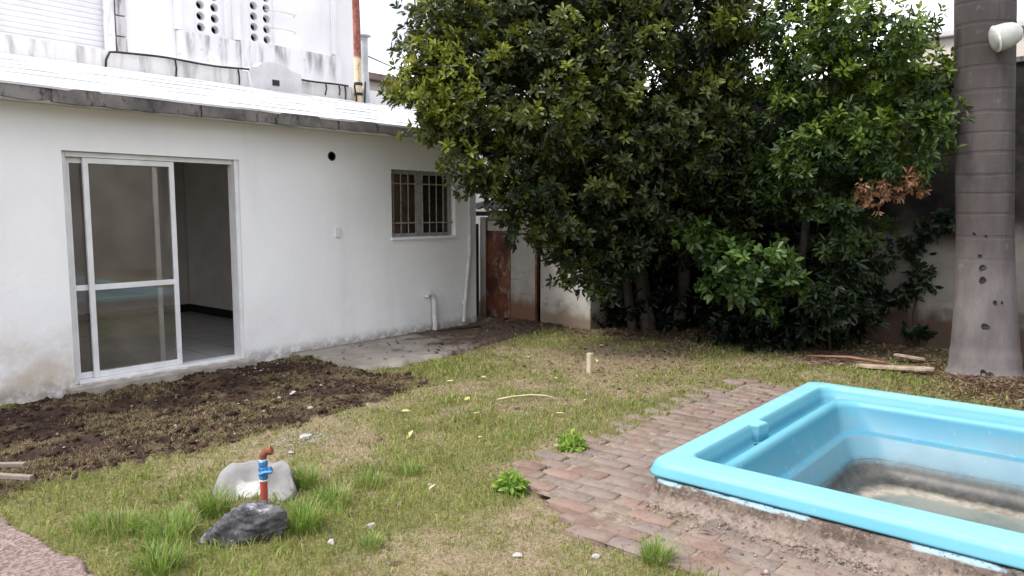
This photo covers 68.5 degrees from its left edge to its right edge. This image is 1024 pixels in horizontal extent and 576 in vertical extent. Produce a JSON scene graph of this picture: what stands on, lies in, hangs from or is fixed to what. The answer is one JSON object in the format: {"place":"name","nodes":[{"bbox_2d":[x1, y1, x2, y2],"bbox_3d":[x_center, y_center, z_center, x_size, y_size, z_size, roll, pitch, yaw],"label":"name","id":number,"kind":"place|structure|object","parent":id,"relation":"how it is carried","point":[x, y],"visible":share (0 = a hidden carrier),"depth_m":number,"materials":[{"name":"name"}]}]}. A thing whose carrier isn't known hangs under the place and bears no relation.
{"place":"outdoors","nodes":[
{"label":"outdoors","id":0,"kind":"place"},
{"bbox_2d":[0,517,93,575],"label":"path","id":1,"kind":"structure","parent":0,"point":[23,554],"depth_m":3.45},
{"bbox_2d":[0,0,353,87],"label":"neighbour building","id":2,"kind":"structure","parent":0,"point":[312,40],"depth_m":11.84,"materials":[{"name":"white paint"}]},
{"bbox_2d":[368,56,403,72],"bbox_3d":[-2.861,-5.130,17.265,0.339,0.163,5.416,1,6,13],"label":"overhead wire","id":3,"kind":"object","parent":2,"relation":"attached to","point":[382,62],"visible":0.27,"depth_m":16.65,"materials":[{"name":"black rubber"}]},
{"bbox_2d":[369,72,455,110],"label":"beige house","id":4,"kind":"structure","parent":0,"point":[375,79],"depth_m":17.47,"materials":[{"name":"brown paint"}]},
{"bbox_2d":[0,301,1023,575],"bbox_3d":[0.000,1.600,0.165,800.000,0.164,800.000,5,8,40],"label":"ground","id":5,"kind":"structure","parent":0,"point":[158,447],"depth_m":5.29,"materials":[{"name":"green plant"}]},
{"bbox_2d":[0,462,25,467],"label":"lath","id":6,"kind":"object","parent":5,"relation":"on","point":[11,464],"visible":1,"depth_m":4.48,"materials":[{"name":"beige wood"}]},
{"bbox_2d":[0,473,33,480],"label":"lath","id":7,"kind":"object","parent":5,"relation":"on","point":[14,476],"visible":1,"depth_m":4.32,"materials":[{"name":"beige wood"}]},
{"bbox_2d":[67,507,114,535],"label":"grass tuft","id":8,"kind":"object","parent":5,"relation":"on","point":[91,520],"visible":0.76,"depth_m":3.80,"materials":[{"name":"green plant"}]},
{"bbox_2d":[85,499,163,540],"bbox_3d":[-1.972,1.171,3.808,0.342,0.144,0.326,4,7,32],"label":"grass tuft","id":9,"kind":"object","parent":5,"relation":"on","point":[120,517],"visible":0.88,"depth_m":3.79,"materials":[{"name":"green plant"}]},
{"bbox_2d":[113,530,203,575],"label":"grass tuft","id":10,"kind":"object","parent":5,"relation":"on","point":[158,563],"visible":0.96,"depth_m":3.37,"materials":[{"name":"green plant"}]},
{"bbox_2d":[130,517,196,552],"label":"grass tuft","id":11,"kind":"object","parent":5,"relation":"on","point":[160,531],"visible":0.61,"depth_m":3.62,"materials":[{"name":"green plant"}]},
{"bbox_2d":[126,497,213,542],"bbox_3d":[-1.676,1.166,3.696,0.393,0.180,0.382,5,7,38],"label":"grass tuft","id":12,"kind":"object","parent":5,"relation":"on","point":[174,520],"visible":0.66,"depth_m":3.74,"materials":[{"name":"green plant"}]},
{"bbox_2d":[179,477,247,518],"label":"grass tuft","id":13,"kind":"object","parent":5,"relation":"on","point":[207,505],"visible":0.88,"depth_m":3.99,"materials":[{"name":"green plant"}]},
{"bbox_2d":[0,355,428,498],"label":"soil clods","id":14,"kind":"object","parent":5,"relation":"on","point":[79,425],"visible":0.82,"depth_m":6.04,"materials":[{"name":"brown soil"}]},
{"bbox_2d":[0,34,475,405],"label":"white house","id":15,"kind":"structure","parent":5,"relation":"on","point":[159,221],"depth_m":8.34,"materials":[{"name":"paint"}]},
{"bbox_2d":[61,151,244,384],"bbox_3d":[-3.431,-0.229,7.307,0.135,2.082,1.666,5,8,40],"label":"sliding door","id":16,"kind":"structure","parent":15,"relation":"in","point":[85,158],"depth_m":7.26,"materials":[{"name":"white metal"}]},
{"bbox_2d":[105,51,348,99],"bbox_3d":[-3.305,-2.579,9.220,0.031,0.260,3.213,5,8,40],"label":"cable","id":17,"kind":"object","parent":15,"relation":"on","point":[182,60],"visible":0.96,"depth_m":8.81,"materials":[{"name":"black rubber"}]},
{"bbox_2d":[352,0,365,102],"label":"pole","id":18,"kind":"object","parent":15,"relation":"attached to","point":[358,85],"visible":0.87,"depth_m":10.45,"materials":[{"name":"red metal"}]},
{"bbox_2d":[361,34,370,102],"bbox_3d":[-2.107,-3.063,10.727,0.210,1.090,0.210,5,8,40],"label":"flue pipe","id":19,"kind":"object","parent":15,"relation":"attached to","point":[364,58],"visible":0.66,"depth_m":10.67,"materials":[{"name":"white metal"}]},
{"bbox_2d":[391,170,456,240],"bbox_3d":[-1.181,-1.083,9.849,0.155,0.883,1.170,5,8,40],"label":"barred window","id":20,"kind":"structure","parent":15,"relation":"in","point":[421,203],"depth_m":9.85,"materials":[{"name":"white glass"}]},
{"bbox_2d":[198,500,288,547],"bbox_3d":[-1.327,1.161,3.731,0.433,0.205,0.234,-1,6,-13],"label":"rock","id":21,"kind":"object","parent":5,"relation":"on","point":[243,522],"visible":0.92,"depth_m":3.65,"materials":[{"name":"grey stone"}]},
{"bbox_2d":[213,460,297,503],"bbox_3d":[-1.458,1.157,4.299,0.458,0.308,0.340,0,6,0],"label":"pale stone","id":22,"kind":"object","parent":5,"relation":"on","point":[279,477],"visible":0.39,"depth_m":4.30,"materials":[{"name":"white stone"}]},
{"bbox_2d":[258,446,273,500],"bbox_3d":[-1.321,1.044,4.038,0.084,0.394,0.073,0,6,-3],"label":"standpipe tap","id":23,"kind":"object","parent":5,"relation":"on","point":[264,470],"visible":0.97,"depth_m":4.02,"materials":[{"name":"red plastic"}]},
{"bbox_2d":[299,433,311,438],"bbox_3d":[-1.462,1.057,5.338,0.076,0.042,0.100,1,6,7],"label":"stone","id":24,"kind":"object","parent":5,"relation":"on","point":[305,435],"visible":0.89,"depth_m":5.31,"materials":[{"name":"white stone"}]},
{"bbox_2d":[273,490,339,536],"bbox_3d":[-1.034,1.149,3.840,0.401,0.189,0.413,3,7,26],"label":"grass tuft","id":25,"kind":"object","parent":5,"relation":"on","point":[302,516],"visible":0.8,"depth_m":3.82,"materials":[{"name":"green plant"}]},
{"bbox_2d":[288,458,330,489],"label":"grass tuft","id":26,"kind":"object","parent":5,"relation":"on","point":[299,479],"visible":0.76,"depth_m":4.39,"materials":[{"name":"green plant"}]},
{"bbox_2d":[266,428,354,451],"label":"grass tuft","id":27,"kind":"object","parent":5,"relation":"on","point":[305,438],"visible":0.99,"depth_m":5.28,"materials":[{"name":"plant"}]},
{"bbox_2d":[304,474,355,509],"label":"grass tuft","id":28,"kind":"object","parent":5,"relation":"on","point":[329,498],"visible":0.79,"depth_m":4.16,"materials":[{"name":"green plant"}]},
{"bbox_2d":[327,539,333,545],"bbox_3d":[-0.880,1.234,3.648,0.036,0.025,0.055,-2,6,-21],"label":"stone","id":29,"kind":"object","parent":5,"relation":"on","point":[330,541],"visible":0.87,"depth_m":3.64,"materials":[{"name":"white stone"}]},
{"bbox_2d":[348,467,388,490],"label":"grass tuft","id":30,"kind":"object","parent":5,"relation":"on","point":[371,484],"visible":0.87,"depth_m":4.42,"materials":[{"name":"green plant"}]},
{"bbox_2d":[365,522,374,528],"bbox_3d":[-0.724,1.218,3.853,0.052,0.036,0.053,0,6,2],"label":"stone","id":31,"kind":"object","parent":5,"relation":"on","point":[371,525],"visible":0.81,"depth_m":3.83,"materials":[{"name":"white stone"}]},
{"bbox_2d":[354,528,385,551],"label":"grass tuft","id":32,"kind":"object","parent":5,"relation":"on","point":[370,542],"visible":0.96,"depth_m":3.60,"materials":[{"name":"green plant"}]},
{"bbox_2d":[392,457,426,476],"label":"grass tuft","id":33,"kind":"object","parent":5,"relation":"on","point":[414,470],"visible":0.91,"depth_m":4.63,"materials":[{"name":"green plant"}]},
{"bbox_2d":[291,315,562,369],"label":"concrete path","id":34,"kind":"structure","parent":5,"relation":"on","point":[356,356],"depth_m":8.82,"materials":[{"name":"grey concrete"}]},
{"bbox_2d":[436,326,479,331],"bbox_3d":[-0.713,0.531,9.966,0.658,0.034,0.062,-4,7,-34],"label":"stick","id":35,"kind":"object","parent":34,"relation":"on","point":[453,328],"visible":1,"depth_m":9.96,"materials":[{"name":"brown wood"}]},
{"bbox_2d":[492,467,530,496],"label":"weed","id":36,"kind":"object","parent":5,"relation":"on","point":[511,482],"visible":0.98,"depth_m":4.29,"materials":[{"name":"green plant"}]},
{"bbox_2d":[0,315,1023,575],"bbox_3d":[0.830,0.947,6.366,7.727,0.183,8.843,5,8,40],"label":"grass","id":37,"kind":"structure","parent":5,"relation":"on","point":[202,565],"depth_m":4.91,"materials":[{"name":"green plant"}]},
{"bbox_2d":[512,552,522,557],"bbox_3d":[0.028,1.248,3.504,0.052,0.026,0.040,5,8,40],"label":"stone","id":38,"kind":"object","parent":5,"relation":"on","point":[517,554],"visible":0.98,"depth_m":3.50,"materials":[{"name":"white stone"}]},
{"bbox_2d":[498,394,557,399],"bbox_3d":[0.133,0.918,6.325,0.512,0.043,0.064,-1,6,-5],"label":"stick","id":39,"kind":"object","parent":5,"relation":"on","point":[524,395],"visible":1,"depth_m":6.33,"materials":[{"name":"brown wood"}]},
{"bbox_2d":[476,200,635,328],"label":"shed","id":40,"kind":"structure","parent":5,"relation":"on","point":[513,285],"depth_m":10.86,"materials":[{"name":"paint"}]},
{"bbox_2d":[486,220,510,317],"bbox_3d":[-0.207,-0.271,11.143,0.460,1.450,0.037,5,8,40],"label":"rusty door","id":41,"kind":"structure","parent":40,"relation":"in","point":[497,256],"depth_m":11.15,"materials":[{"name":"metal"}]},
{"bbox_2d":[509,233,538,321],"bbox_3d":[0.164,-0.147,10.827,0.521,1.270,0.037,5,8,40],"label":"pale door","id":42,"kind":"structure","parent":40,"relation":"in","point":[523,267],"depth_m":10.82,"materials":[{"name":"metal"}]},
{"bbox_2d":[554,428,588,452],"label":"weed","id":43,"kind":"object","parent":5,"relation":"on","point":[567,442],"visible":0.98,"depth_m":5.01,"materials":[{"name":"green plant"}]},
{"bbox_2d":[131,315,1023,564],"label":"leaf litter","id":44,"kind":"object","parent":5,"relation":"on","point":[995,386],"visible":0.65,"depth_m":7.46,"materials":[{"name":"brown plant"}]},
{"bbox_2d":[807,355,884,363],"bbox_3d":[3.543,0.744,7.994,0.763,0.049,0.055,4,7,31],"label":"stick","id":45,"kind":"object","parent":44,"relation":"on","point":[863,359],"visible":1,"depth_m":7.96,"materials":[{"name":"brown wood"}]},
{"bbox_2d":[894,353,924,359],"bbox_3d":[4.227,0.733,8.001,0.297,0.048,0.088,2,6,20],"label":"palm husk","id":46,"kind":"object","parent":44,"relation":"on","point":[909,356],"visible":1,"depth_m":7.98,"materials":[{"name":"beige wood"}]},
{"bbox_2d":[586,353,592,373],"bbox_3d":[0.777,0.791,7.509,0.050,0.285,0.050,5,8,40],"label":"stake","id":47,"kind":"object","parent":5,"relation":"on","point":[589,370],"visible":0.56,"depth_m":7.49,"materials":[{"name":"beige wood"}]},
{"bbox_2d":[591,553,599,559],"bbox_3d":[0.391,1.252,3.511,0.043,0.027,0.046,0,6,3],"label":"stone","id":48,"kind":"object","parent":5,"relation":"on","point":[596,556],"visible":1,"depth_m":3.49,"materials":[{"name":"white stone"}]},
{"bbox_2d":[376,0,846,331],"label":"leafy tree","id":49,"kind":"object","parent":5,"relation":"on","point":[596,89],"visible":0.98,"depth_m":7.92,"materials":[{"name":"green plant"}]},
{"bbox_2d":[586,218,715,332],"bbox_3d":[1.986,-0.146,10.402,2.051,1.796,1.688,2,6,14],"label":"shrub","id":50,"kind":"object","parent":5,"relation":"on","point":[663,282],"visible":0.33,"depth_m":10.07,"materials":[{"name":"green plant"}]},
{"bbox_2d":[667,213,812,342],"bbox_3d":[2.666,-0.024,8.476,1.504,1.632,1.456,5,8,40],"label":"shrub","id":51,"kind":"object","parent":5,"relation":"on","point":[742,283],"visible":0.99,"depth_m":8.18,"materials":[{"name":"green plant"}]},
{"bbox_2d":[476,56,1023,355],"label":"boundary wall","id":52,"kind":"structure","parent":5,"relation":"on","point":[935,313],"depth_m":8.81,"materials":[{"name":"paint"}]},
{"bbox_2d":[863,207,955,346],"bbox_3d":[4.726,-0.119,8.850,1.223,1.664,0.560,5,8,40],"label":"creeper","id":53,"kind":"object","parent":52,"relation":"attached to","point":[944,219],"visible":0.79,"depth_m":8.78,"materials":[{"name":"green plant"}]},
{"bbox_2d":[682,207,864,353],"bbox_3d":[3.268,-0.181,9.451,2.123,1.947,2.385,0,6,-5],"label":"shrub","id":54,"kind":"object","parent":5,"relation":"on","point":[726,323],"visible":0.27,"depth_m":8.81,"materials":[{"name":"green plant"}]},
{"bbox_2d":[694,214,901,353],"bbox_3d":[3.280,0.013,8.970,2.378,1.832,1.445,5,8,40],"label":"shrub","id":55,"kind":"object","parent":5,"relation":"on","point":[854,313],"visible":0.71,"depth_m":8.31,"materials":[{"name":"green plant"}]},
{"bbox_2d":[650,382,1023,569],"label":"pool","id":56,"kind":"structure","parent":5,"relation":"in","point":[947,475],"depth_m":5.02,"materials":[{"name":"blue plastic"}]},
{"bbox_2d":[707,0,976,345],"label":"slender tree","id":57,"kind":"object","parent":5,"relation":"on","point":[836,53],"visible":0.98,"depth_m":7.66,"materials":[{"name":"green plant"}]},
{"bbox_2d":[856,364,933,370],"bbox_3d":[3.831,0.792,7.536,0.701,0.046,0.133,3,7,26],"label":"palm husk","id":58,"kind":"object","parent":5,"relation":"on","point":[897,367],"visible":1,"depth_m":7.50,"materials":[{"name":"beige wood"}]},
{"bbox_2d":[944,0,1023,379],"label":"palm tree","id":59,"kind":"object","parent":5,"relation":"on","point":[985,336],"visible":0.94,"depth_m":7.15,"materials":[{"name":"grey plant"}]},
{"bbox_2d":[988,22,1023,51],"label":"outdoor lamp","id":60,"kind":"object","parent":59,"relation":"attached to","point":[1003,36],"visible":0.97,"depth_m":6.76,"materials":[{"name":"white plastic"}]},
{"bbox_2d":[359,0,1023,105],"label":"sky","id":61,"kind":"structure","parent":0,"point":[378,20],"materials":[{"name":"white"}]},
{"bbox_2d":[512,378,886,575],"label":"brick path","id":62,"kind":"structure","parent":0,"point":[576,489],"depth_m":4.23,"materials":[{"name":"brown brick"}]},
{"bbox_2d":[634,531,692,568],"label":"grass tuft","id":63,"kind":"object","parent":62,"relation":"on","point":[658,551],"visible":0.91,"depth_m":3.44,"materials":[{"name":"green plant"}]},
{"bbox_2d":[600,499,898,575],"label":"grit","id":64,"kind":"object","parent":62,"relation":"on","point":[765,571],"visible":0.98,"depth_m":3.55,"materials":[{"name":"gravel"}]},
{"bbox_2d":[642,476,1023,575],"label":"pool kerb","id":65,"kind":"structure","parent":62,"relation":"on","point":[892,556],"depth_m":3.55,"materials":[{"name":"beige concrete"}]},
{"bbox_2d":[907,20,1023,66],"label":"beige building","id":66,"kind":"structure","parent":0,"point":[946,40],"depth_m":11.37,"materials":[{"name":"beige paint"}]}
]}

